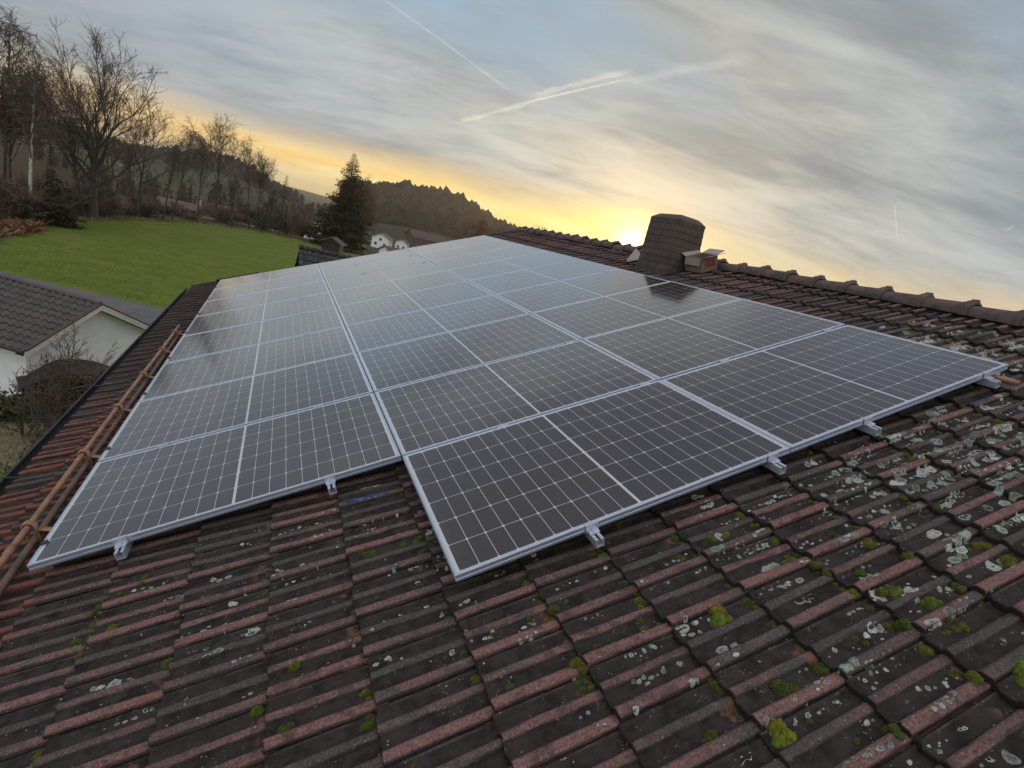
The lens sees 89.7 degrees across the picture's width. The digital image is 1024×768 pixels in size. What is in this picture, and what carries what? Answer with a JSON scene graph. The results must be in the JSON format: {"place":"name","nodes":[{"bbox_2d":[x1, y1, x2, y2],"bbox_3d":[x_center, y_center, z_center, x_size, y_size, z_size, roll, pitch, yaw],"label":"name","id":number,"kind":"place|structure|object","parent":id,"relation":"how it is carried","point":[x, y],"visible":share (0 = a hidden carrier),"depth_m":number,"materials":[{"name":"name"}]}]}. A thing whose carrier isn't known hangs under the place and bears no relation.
{"place":"outdoors","nodes":[
{"label":"outdoors","id":0,"kind":"place"},
{"bbox_2d":[0,410,58,478],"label":"dry grass","id":1,"kind":"structure","parent":0,"point":[5,455],"depth_m":15.80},
{"bbox_2d":[0,271,164,323],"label":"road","id":2,"kind":"structure","parent":0,"point":[147,314],"depth_m":32.36,"materials":[{"name":"asphalt"}]},
{"bbox_2d":[0,126,458,479],"bbox_3d":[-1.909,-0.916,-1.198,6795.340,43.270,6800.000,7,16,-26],"label":"ground","id":3,"kind":"structure","parent":0,"point":[239,242],"depth_m":55.85,"materials":[{"name":"green plant"}]},
{"bbox_2d":[0,216,53,236],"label":"bracken","id":4,"kind":"object","parent":3,"relation":"on","point":[20,227],"visible":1,"depth_m":45.83,"materials":[{"name":"plant"}]},
{"bbox_2d":[0,166,54,220],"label":"bare bush","id":5,"kind":"object","parent":3,"relation":"on","point":[16,202],"visible":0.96,"depth_m":49.03,"materials":[{"name":"plant"}]},
{"bbox_2d":[0,410,56,473],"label":"garden shrub","id":6,"kind":"object","parent":3,"relation":"on","point":[7,465],"visible":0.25,"depth_m":13.98,"materials":[{"name":"brown plant"}]},
{"bbox_2d":[0,63,69,181],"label":"bare tree","id":7,"kind":"object","parent":3,"relation":"on","point":[2,122],"visible":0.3,"depth_m":53.58,"materials":[{"name":"brown plant"}]},
{"bbox_2d":[13,389,61,444],"bbox_3d":[-13.331,1.554,14.789,1.608,2.506,0.940,15,15,3],"label":"garden shrub","id":8,"kind":"object","parent":3,"relation":"on","point":[36,418],"visible":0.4,"depth_m":14.64,"materials":[{"name":"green plant"}]},
{"bbox_2d":[0,176,76,219],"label":"bare bush","id":9,"kind":"object","parent":3,"relation":"on","point":[54,205],"visible":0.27,"depth_m":51.00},
{"bbox_2d":[0,365,78,441],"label":"garden shrub","id":10,"kind":"object","parent":3,"relation":"on","point":[21,423],"visible":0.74,"depth_m":16.09,"materials":[{"name":"plant"}]},
{"bbox_2d":[0,42,80,217],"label":"bare tree","id":11,"kind":"object","parent":3,"relation":"on","point":[34,83],"visible":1,"depth_m":48.84,"materials":[{"name":"plant"}]},
{"bbox_2d":[0,4,85,211],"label":"bare tree","id":12,"kind":"object","parent":3,"relation":"on","point":[18,32],"visible":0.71,"depth_m":50.37,"materials":[{"name":"brown plant"}]},
{"bbox_2d":[0,383,89,422],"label":"hedge","id":13,"kind":"object","parent":3,"relation":"on","point":[8,413],"visible":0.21,"depth_m":17.17,"materials":[{"name":"plant"}]},
{"bbox_2d":[4,331,96,428],"bbox_3d":[-14.173,0.126,16.249,2.200,3.979,2.344,7,16,-26],"label":"garden shrub","id":14,"kind":"object","parent":3,"relation":"on","point":[49,397],"visible":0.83,"depth_m":16.02,"materials":[{"name":"plant"}]},
{"bbox_2d":[15,169,87,229],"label":"evergreen bush","id":15,"kind":"object","parent":3,"relation":"on","point":[60,220],"visible":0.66,"depth_m":52.58,"materials":[{"name":"green plant"}]},
{"bbox_2d":[19,65,102,187],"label":"bare tree","id":16,"kind":"object","parent":3,"relation":"on","point":[50,151],"visible":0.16,"depth_m":59.44,"materials":[{"name":"brown plant"}]},
{"bbox_2d":[17,358,109,410],"bbox_3d":[-16.162,-0.001,19.051,3.113,1.423,1.721,-1,21,-45],"label":"garden shelter","id":17,"kind":"object","parent":3,"relation":"on","point":[29,376],"visible":0.3,"depth_m":18.65,"materials":[{"name":"fabric"}]},
{"bbox_2d":[35,175,94,214],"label":"bare bush","id":18,"kind":"object","parent":3,"relation":"on","point":[77,199],"visible":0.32,"depth_m":61.31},
{"bbox_2d":[21,320,117,409],"bbox_3d":[-13.684,0.155,16.499,4.165,4.077,2.284,15,15,3],"label":"garden shrub","id":19,"kind":"object","parent":3,"relation":"on","point":[86,366],"visible":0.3,"depth_m":16.39,"materials":[{"name":"plant"}]},
{"bbox_2d":[0,274,149,397],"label":"garage","id":20,"kind":"structure","parent":3,"relation":"on","point":[33,317],"depth_m":19.23,"materials":[{"name":"paint"}]},
{"bbox_2d":[36,74,134,215],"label":"bare tree","id":21,"kind":"object","parent":3,"relation":"on","point":[78,180],"visible":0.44,"depth_m":60.35,"materials":[{"name":"brown plant"}]},
{"bbox_2d":[58,178,125,210],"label":"bare bush","id":22,"kind":"object","parent":3,"relation":"on","point":[101,191],"visible":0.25,"depth_m":68.22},
{"bbox_2d":[20,14,193,218],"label":"bare tree","id":23,"kind":"object","parent":3,"relation":"on","point":[93,169],"visible":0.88,"depth_m":60.06,"materials":[{"name":"brown plant"}]},
{"bbox_2d":[97,194,128,216],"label":"bare bush","id":24,"kind":"object","parent":3,"relation":"on","point":[109,207],"visible":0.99,"depth_m":66.60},
{"bbox_2d":[114,140,139,215],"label":"bare tree","id":25,"kind":"object","parent":3,"relation":"on","point":[132,159],"visible":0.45,"depth_m":73.22,"materials":[{"name":"brown plant"}]},
{"bbox_2d":[116,201,149,214],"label":"bare bush","id":26,"kind":"object","parent":3,"relation":"on","point":[127,208],"visible":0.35,"depth_m":76.72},
{"bbox_2d":[122,192,163,215],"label":"bare bush","id":27,"kind":"object","parent":3,"relation":"on","point":[150,207],"visible":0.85,"depth_m":77.55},
{"bbox_2d":[0,102,304,204],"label":"hill wood","id":28,"kind":"object","parent":3,"relation":"on","point":[294,194],"visible":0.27,"depth_m":652.01,"materials":[{"name":"plant"}]},
{"bbox_2d":[109,92,205,216],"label":"bare tree","id":29,"kind":"object","parent":3,"relation":"on","point":[137,213],"visible":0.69,"depth_m":74.12,"materials":[{"name":"brown plant"}]},
{"bbox_2d":[0,220,315,304],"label":"grass tufts","id":30,"kind":"object","parent":3,"relation":"on","point":[114,265],"visible":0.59,"depth_m":41.25,"materials":[{"name":"plant"}]},
{"bbox_2d":[142,193,191,214],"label":"bare bush","id":31,"kind":"object","parent":3,"relation":"on","point":[178,207],"visible":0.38,"depth_m":89.64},
{"bbox_2d":[162,140,192,220],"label":"bare tree","id":32,"kind":"object","parent":3,"relation":"on","point":[176,155],"visible":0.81,"depth_m":76.95,"materials":[{"name":"brown plant"}]},
{"bbox_2d":[45,216,320,244],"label":"tall grass","id":33,"kind":"structure","parent":3,"relation":"on","point":[128,219],"depth_m":78.79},
{"bbox_2d":[28,138,345,235],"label":"valley copse","id":34,"kind":"object","parent":3,"relation":"on","point":[151,189],"visible":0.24,"depth_m":226.67,"materials":[{"name":"plant"}]},
{"bbox_2d":[171,122,214,218],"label":"bare tree","id":35,"kind":"object","parent":3,"relation":"on","point":[199,138],"visible":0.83,"depth_m":80.25,"materials":[{"name":"brown plant"}]},
{"bbox_2d":[156,196,246,225],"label":"farmhouse","id":36,"kind":"object","parent":3,"relation":"on","point":[186,204],"visible":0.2,"depth_m":113.00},
{"bbox_2d":[190,138,216,222],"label":"bare tree","id":37,"kind":"object","parent":3,"relation":"on","point":[202,167],"visible":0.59,"depth_m":84.20,"materials":[{"name":"brown plant"}]},
{"bbox_2d":[183,109,257,223],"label":"bare tree","id":38,"kind":"object","parent":3,"relation":"on","point":[219,155],"visible":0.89,"depth_m":90.46,"materials":[{"name":"brown plant"}]},
{"bbox_2d":[194,201,247,223],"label":"bare bush","id":39,"kind":"object","parent":3,"relation":"on","point":[220,214],"visible":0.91,"depth_m":100.45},
{"bbox_2d":[214,173,253,227],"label":"bare tree","id":40,"kind":"object","parent":3,"relation":"on","point":[231,189],"visible":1,"depth_m":92.08,"materials":[{"name":"brown plant"}]},
{"bbox_2d":[233,143,260,228],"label":"bare tree","id":41,"kind":"object","parent":3,"relation":"on","point":[245,164],"visible":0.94,"depth_m":95.70,"materials":[{"name":"brown plant"}]},
{"bbox_2d":[233,199,263,226],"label":"bare bush","id":42,"kind":"object","parent":3,"relation":"on","point":[243,210],"visible":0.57,"depth_m":110.28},
{"bbox_2d":[249,206,270,230],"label":"evergreen bush","id":43,"kind":"object","parent":3,"relation":"on","point":[263,226],"visible":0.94,"depth_m":103.20,"materials":[{"name":"green plant"}]},
{"bbox_2d":[243,146,282,226],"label":"bare tree","id":44,"kind":"object","parent":3,"relation":"on","point":[260,178],"visible":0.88,"depth_m":101.30,"materials":[{"name":"brown plant"}]},
{"bbox_2d":[258,185,286,231],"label":"bare tree","id":45,"kind":"object","parent":3,"relation":"on","point":[272,200],"visible":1,"depth_m":101.83,"materials":[{"name":"brown plant"}]},
{"bbox_2d":[271,176,292,232],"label":"pine","id":46,"kind":"object","parent":3,"relation":"on","point":[281,223],"visible":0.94,"depth_m":106.32,"materials":[{"name":"green plant"}]},
{"bbox_2d":[287,210,315,236],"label":"bare bush","id":47,"kind":"object","parent":3,"relation":"on","point":[300,230],"visible":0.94,"depth_m":110.11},
{"bbox_2d":[295,245,356,266],"bbox_3d":[-4.785,-0.258,18.058,6.056,7.894,5.200,7,16,-26],"label":"annex","id":48,"kind":"object","parent":3,"relation":"on","point":[308,255],"visible":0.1,"depth_m":15.83,"materials":[{"name":"black tile"}]},
{"bbox_2d":[319,236,347,253],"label":"garden hut","id":49,"kind":"object","parent":3,"relation":"on","point":[334,244],"visible":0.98,"depth_m":88.44,"materials":[{"name":"wood"}]},
{"bbox_2d":[308,153,372,252],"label":"spruce","id":50,"kind":"object","parent":3,"relation":"on","point":[336,218],"visible":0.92,"depth_m":103.20,"materials":[{"name":"green plant"}]},
{"bbox_2d":[339,171,370,249],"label":"bare tree","id":51,"kind":"object","parent":3,"relation":"on","point":[356,190],"visible":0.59,"depth_m":103.33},
{"bbox_2d":[353,174,380,253],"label":"bare tree","id":52,"kind":"object","parent":3,"relation":"on","point":[366,186],"visible":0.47,"depth_m":108.26,"materials":[{"name":"plant"}]},
{"bbox_2d":[371,233,393,247],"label":"farmhouse","id":53,"kind":"object","parent":3,"relation":"on","point":[380,240],"visible":0.83,"depth_m":281.72,"materials":[{"name":"paint"}]},
{"bbox_2d":[395,239,410,248],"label":"farmhouse","id":54,"kind":"object","parent":3,"relation":"on","point":[402,244],"visible":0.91,"depth_m":303.40,"materials":[{"name":"paint"}]},
{"bbox_2d":[404,229,445,247],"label":"farmhouse","id":55,"kind":"object","parent":3,"relation":"on","point":[415,238],"visible":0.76,"depth_m":326.76,"materials":[{"name":"brown wood"}]},
{"bbox_2d":[336,179,519,238],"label":"conifer wood","id":56,"kind":"object","parent":3,"relation":"on","point":[445,210],"visible":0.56,"depth_m":539.89,"materials":[{"name":"plant"}]},
{"bbox_2d":[450,216,494,238],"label":"bare tree","id":57,"kind":"object","parent":3,"relation":"on","point":[477,230],"visible":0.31,"depth_m":143.24,"materials":[{"name":"brown plant"}]},
{"bbox_2d":[0,213,1023,767],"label":"roof","id":58,"kind":"structure","parent":3,"relation":"on","point":[424,715],"depth_m":1.98,"materials":[{"name":"tile"}]},
{"bbox_2d":[0,325,182,647],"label":"snow guard","id":59,"kind":"object","parent":58,"relation":"on","point":[12,547],"visible":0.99,"depth_m":3.24,"materials":[{"name":"brown metal"}]},
{"bbox_2d":[111,276,240,560],"bbox_3d":[-3.443,-0.614,6.194,0.235,0.136,8.572,-15,25,-18],"label":"mounting rail","id":60,"kind":"object","parent":58,"relation":"attached to","point":[122,544],"visible":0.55,"depth_m":2.51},
{"bbox_2d":[27,393,401,570],"bbox_3d":[-1.644,0.468,3.119,1.768,0.043,1.038,-15,25,-18],"label":"solar panel","id":61,"kind":"object","parent":60,"relation":"attached to","point":[141,494],"visible":1,"depth_m":2.97,"materials":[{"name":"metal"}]},
{"bbox_2d":[98,353,372,461],"bbox_3d":[-2.048,0.115,4.030,1.768,0.042,1.038,-15,25,-18],"label":"solar panel","id":62,"kind":"object","parent":60,"relation":"attached to","point":[173,418],"visible":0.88,"depth_m":3.93,"materials":[{"name":"grey glass"}]},
{"bbox_2d":[138,326,355,401],"bbox_3d":[-2.452,-0.235,4.944,1.768,0.041,1.038,-15,25,-18],"label":"solar panel","id":63,"kind":"object","parent":60,"relation":"attached to","point":[175,377],"visible":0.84,"depth_m":4.87,"materials":[{"name":"grey glass"}]},
{"bbox_2d":[164,307,343,363],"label":"solar panel","id":64,"kind":"object","parent":60,"relation":"attached to","point":[217,341],"visible":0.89,"depth_m":5.79,"materials":[{"name":"grey glass"}]},
{"bbox_2d":[182,292,335,336],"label":"solar panel","id":65,"kind":"object","parent":60,"relation":"attached to","point":[243,316],"visible":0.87,"depth_m":6.71,"materials":[{"name":"grey glass"}]},
{"bbox_2d":[196,280,329,316],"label":"solar panel","id":66,"kind":"object","parent":60,"relation":"attached to","point":[254,299],"visible":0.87,"depth_m":7.63,"materials":[{"name":"grey glass"}]},
{"bbox_2d":[207,271,324,300],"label":"solar panel","id":67,"kind":"object","parent":60,"relation":"attached to","point":[250,288],"visible":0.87,"depth_m":8.56,"materials":[{"name":"grey glass"}]},
{"bbox_2d":[215,263,320,288],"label":"solar panel","id":68,"kind":"object","parent":60,"relation":"attached to","point":[264,276],"visible":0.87,"depth_m":9.47,"materials":[{"name":"grey glass"}]},
{"bbox_2d":[277,722,294,732],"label":"moss cushion","id":69,"kind":"object","parent":58,"relation":"on","point":[284,728],"visible":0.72,"depth_m":1.66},
{"bbox_2d":[297,274,336,494],"bbox_3d":[-2.530,-0.861,6.503,0.235,0.136,8.572,-15,25,-18],"label":"mounting rail","id":70,"kind":"object","parent":58,"relation":"attached to","point":[329,481],"visible":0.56,"depth_m":2.81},
{"bbox_2d":[355,264,604,548],"bbox_3d":[-1.388,-0.939,6.366,0.235,0.136,9.630,-15,25,-18],"label":"mounting rail","id":71,"kind":"object","parent":58,"relation":"attached to","point":[593,535],"visible":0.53,"depth_m":2.22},
{"bbox_2d":[318,249,415,270],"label":"solar panel","id":72,"kind":"object","parent":71,"relation":"attached to","point":[341,263],"visible":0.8,"depth_m":10.02,"materials":[{"name":"grey glass"}]},
{"bbox_2d":[321,255,429,279],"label":"solar panel","id":73,"kind":"object","parent":71,"relation":"attached to","point":[370,267],"visible":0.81,"depth_m":9.10,"materials":[{"name":"grey glass"}]},
{"bbox_2d":[325,262,445,292],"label":"solar panel","id":74,"kind":"object","parent":71,"relation":"attached to","point":[378,276],"visible":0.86,"depth_m":8.19,"materials":[{"name":"grey glass"}]},
{"bbox_2d":[331,270,466,306],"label":"solar panel","id":75,"kind":"object","parent":71,"relation":"attached to","point":[388,288],"visible":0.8,"depth_m":7.27,"materials":[{"name":"grey glass"}]},
{"bbox_2d":[337,281,493,326],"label":"solar panel","id":76,"kind":"object","parent":71,"relation":"attached to","point":[374,309],"visible":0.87,"depth_m":6.35,"materials":[{"name":"grey glass"}]},
{"bbox_2d":[346,295,529,354],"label":"solar panel","id":77,"kind":"object","parent":71,"relation":"attached to","point":[383,332],"visible":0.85,"depth_m":5.42,"materials":[{"name":"grey glass"}]},
{"bbox_2d":[357,313,580,393],"bbox_3d":[-0.420,-0.321,4.583,1.766,0.035,1.038,-15,25,-18],"label":"solar panel","id":78,"kind":"object","parent":71,"relation":"attached to","point":[401,363],"visible":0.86,"depth_m":4.50,"materials":[{"name":"grey glass"}]},
{"bbox_2d":[374,340,657,458],"bbox_3d":[-0.016,0.029,3.671,1.766,0.035,1.038,-15,25,-18],"label":"solar panel","id":79,"kind":"object","parent":71,"relation":"attached to","point":[434,411],"visible":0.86,"depth_m":3.57,"materials":[{"name":"black glass"}]},
{"bbox_2d":[403,380,789,581],"bbox_3d":[0.388,0.379,2.757,1.766,0.036,1.038,-15,25,-18],"label":"solar panel","id":80,"kind":"object","parent":71,"relation":"attached to","point":[492,498],"visible":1,"depth_m":2.61,"materials":[{"name":"black glass"}]},
{"bbox_2d":[8,319,1023,767],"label":"moss","id":81,"kind":"object","parent":58,"relation":"on","point":[818,669],"visible":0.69,"depth_m":1.94,"materials":[{"name":"plant"}]},
{"bbox_2d":[11,318,1023,766],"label":"lichen","id":82,"kind":"object","parent":58,"relation":"on","point":[961,552],"visible":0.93,"depth_m":2.17},
{"bbox_2d":[399,249,786,474],"bbox_3d":[-0.443,-1.195,6.686,0.235,0.136,9.630,-15,25,-18],"label":"mounting rail","id":83,"kind":"object","parent":58,"relation":"attached to","point":[775,465],"visible":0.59,"depth_m":2.54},
{"bbox_2d":[442,249,881,436],"bbox_3d":[0.172,-1.361,6.894,0.235,0.136,9.630,-15,25,-18],"label":"mounting rail","id":84,"kind":"object","parent":58,"relation":"attached to","point":[869,426],"visible":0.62,"depth_m":2.75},
{"bbox_2d":[406,235,500,254],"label":"solar panel","id":85,"kind":"object","parent":84,"relation":"attached to","point":[448,244],"visible":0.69,"depth_m":10.58,"materials":[{"name":"grey glass"}]},
{"bbox_2d":[417,239,521,260],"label":"solar panel","id":86,"kind":"object","parent":84,"relation":"attached to","point":[462,250],"visible":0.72,"depth_m":9.66,"materials":[{"name":"grey glass"}]},
{"bbox_2d":[430,245,546,269],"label":"solar panel","id":87,"kind":"object","parent":84,"relation":"attached to","point":[481,257],"visible":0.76,"depth_m":8.74,"materials":[{"name":"grey glass"}]},
{"bbox_2d":[448,251,578,280],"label":"solar panel","id":88,"kind":"object","parent":84,"relation":"attached to","point":[493,268],"visible":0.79,"depth_m":7.82,"materials":[{"name":"grey glass"}]},
{"bbox_2d":[468,259,618,294],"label":"solar panel","id":89,"kind":"object","parent":84,"relation":"attached to","point":[526,278],"visible":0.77,"depth_m":6.90,"materials":[{"name":"grey glass"}]},
{"bbox_2d":[495,269,669,312],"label":"solar panel","id":90,"kind":"object","parent":84,"relation":"attached to","point":[533,299],"visible":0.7,"depth_m":5.99,"materials":[{"name":"grey glass"}]},
{"bbox_2d":[531,281,741,339],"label":"solar panel","id":91,"kind":"object","parent":84,"relation":"attached to","point":[602,315],"visible":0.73,"depth_m":5.06,"materials":[{"name":"grey glass"}]},
{"bbox_2d":[582,299,844,379],"bbox_3d":[1.611,-0.412,4.221,1.766,0.036,1.038,-15,25,-18],"label":"solar panel","id":92,"kind":"object","parent":84,"relation":"attached to","point":[665,348],"visible":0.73,"depth_m":4.13,"materials":[{"name":"grey glass"}]},
{"bbox_2d":[661,325,1008,452],"bbox_3d":[2.015,-0.058,3.310,1.766,0.035,1.038,-15,25,-18],"label":"solar panel","id":93,"kind":"object","parent":84,"relation":"attached to","point":[798,394],"visible":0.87,"depth_m":3.18,"materials":[{"name":"black glass"}]},
{"bbox_2d":[682,249,725,272],"bbox_3d":[2.474,-1.597,6.603,0.423,0.246,0.532,-16,25,-21],"label":"cardboard box","id":94,"kind":"object","parent":58,"relation":"on","point":[697,261],"visible":0.98,"depth_m":6.54,"materials":[{"name":"cardboard"}]},
{"bbox_2d":[702,730,718,743],"bbox_3d":[0.580,1.037,1.504,0.062,0.041,0.045,-15,25,-18],"label":"moss cushion","id":95,"kind":"object","parent":58,"relation":"on","point":[709,735],"visible":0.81,"depth_m":1.50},
{"bbox_2d":[707,604,733,627],"bbox_3d":[0.754,0.852,1.878,0.106,0.061,0.101,-15,25,-18],"label":"moss cushion","id":96,"kind":"object","parent":58,"relation":"on","point":[720,615],"visible":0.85,"depth_m":1.86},
{"bbox_2d":[476,236,1000,388],"bbox_3d":[1.099,-1.611,7.208,0.235,0.136,9.630,-15,25,-18],"label":"mounting rail","id":97,"kind":"object","parent":58,"relation":"attached to","point":[987,380],"visible":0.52,"depth_m":3.06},
{"bbox_2d":[765,718,796,748],"bbox_3d":[0.770,1.008,1.485,0.088,0.066,0.090,-15,25,-18],"label":"moss cushion","id":98,"kind":"object","parent":58,"relation":"on","point":[782,735],"visible":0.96,"depth_m":1.47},
{"bbox_2d":[768,679,800,698],"bbox_3d":[0.854,0.955,1.603,0.094,0.055,0.094,-15,25,-18],"label":"moss cushion","id":99,"kind":"object","parent":58,"relation":"on","point":[780,688],"visible":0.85,"depth_m":1.59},
{"bbox_2d":[862,539,877,548],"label":"moss cushion","id":100,"kind":"object","parent":58,"relation":"on","point":[868,544],"visible":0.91,"depth_m":2.11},
{"bbox_2d":[875,585,903,597],"bbox_3d":[1.381,0.767,1.886,0.118,0.050,0.072,-15,25,-18],"label":"moss cushion","id":101,"kind":"object","parent":58,"relation":"on","point":[891,591],"visible":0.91,"depth_m":1.87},
{"bbox_2d":[919,596,943,610],"bbox_3d":[1.489,0.784,1.827,0.080,0.048,0.065,-15,25,-18],"label":"moss cushion","id":102,"kind":"object","parent":58,"relation":"on","point":[930,603],"visible":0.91,"depth_m":1.82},
{"bbox_2d":[943,615,969,632],"bbox_3d":[1.495,0.819,1.740,0.066,0.051,0.079,-15,25,-18],"label":"moss cushion","id":103,"kind":"object","parent":58,"relation":"on","point":[959,627],"visible":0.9,"depth_m":1.72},
{"bbox_2d":[970,541,992,549],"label":"moss cushion","id":104,"kind":"object","parent":58,"relation":"on","point":[981,545],"visible":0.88,"depth_m":2.04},
{"bbox_2d":[991,374,1020,391],"bbox_3d":[2.722,-0.282,3.799,0.193,0.114,1.710,-15,25,-18],"label":"snow guard","id":105,"kind":"object","parent":58,"relation":"on","point":[1007,380],"visible":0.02,"depth_m":3.08,"materials":[{"name":"brown metal"}]},
{"bbox_2d":[999,554,1018,567],"bbox_3d":[1.894,0.683,1.958,0.096,0.048,0.076,-15,25,-18],"label":"moss cushion","id":106,"kind":"object","parent":58,"relation":"on","point":[1007,560],"visible":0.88,"depth_m":1.95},
{"bbox_2d":[1012,659,1023,686],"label":"moss cushion","id":107,"kind":"object","parent":58,"relation":"on","point":[1018,670],"visible":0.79,"depth_m":1.56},
{"bbox_2d":[0,0,1023,310],"label":"sky","id":108,"kind":"structure","parent":0,"point":[872,143],"materials":[{"name":"grey"}]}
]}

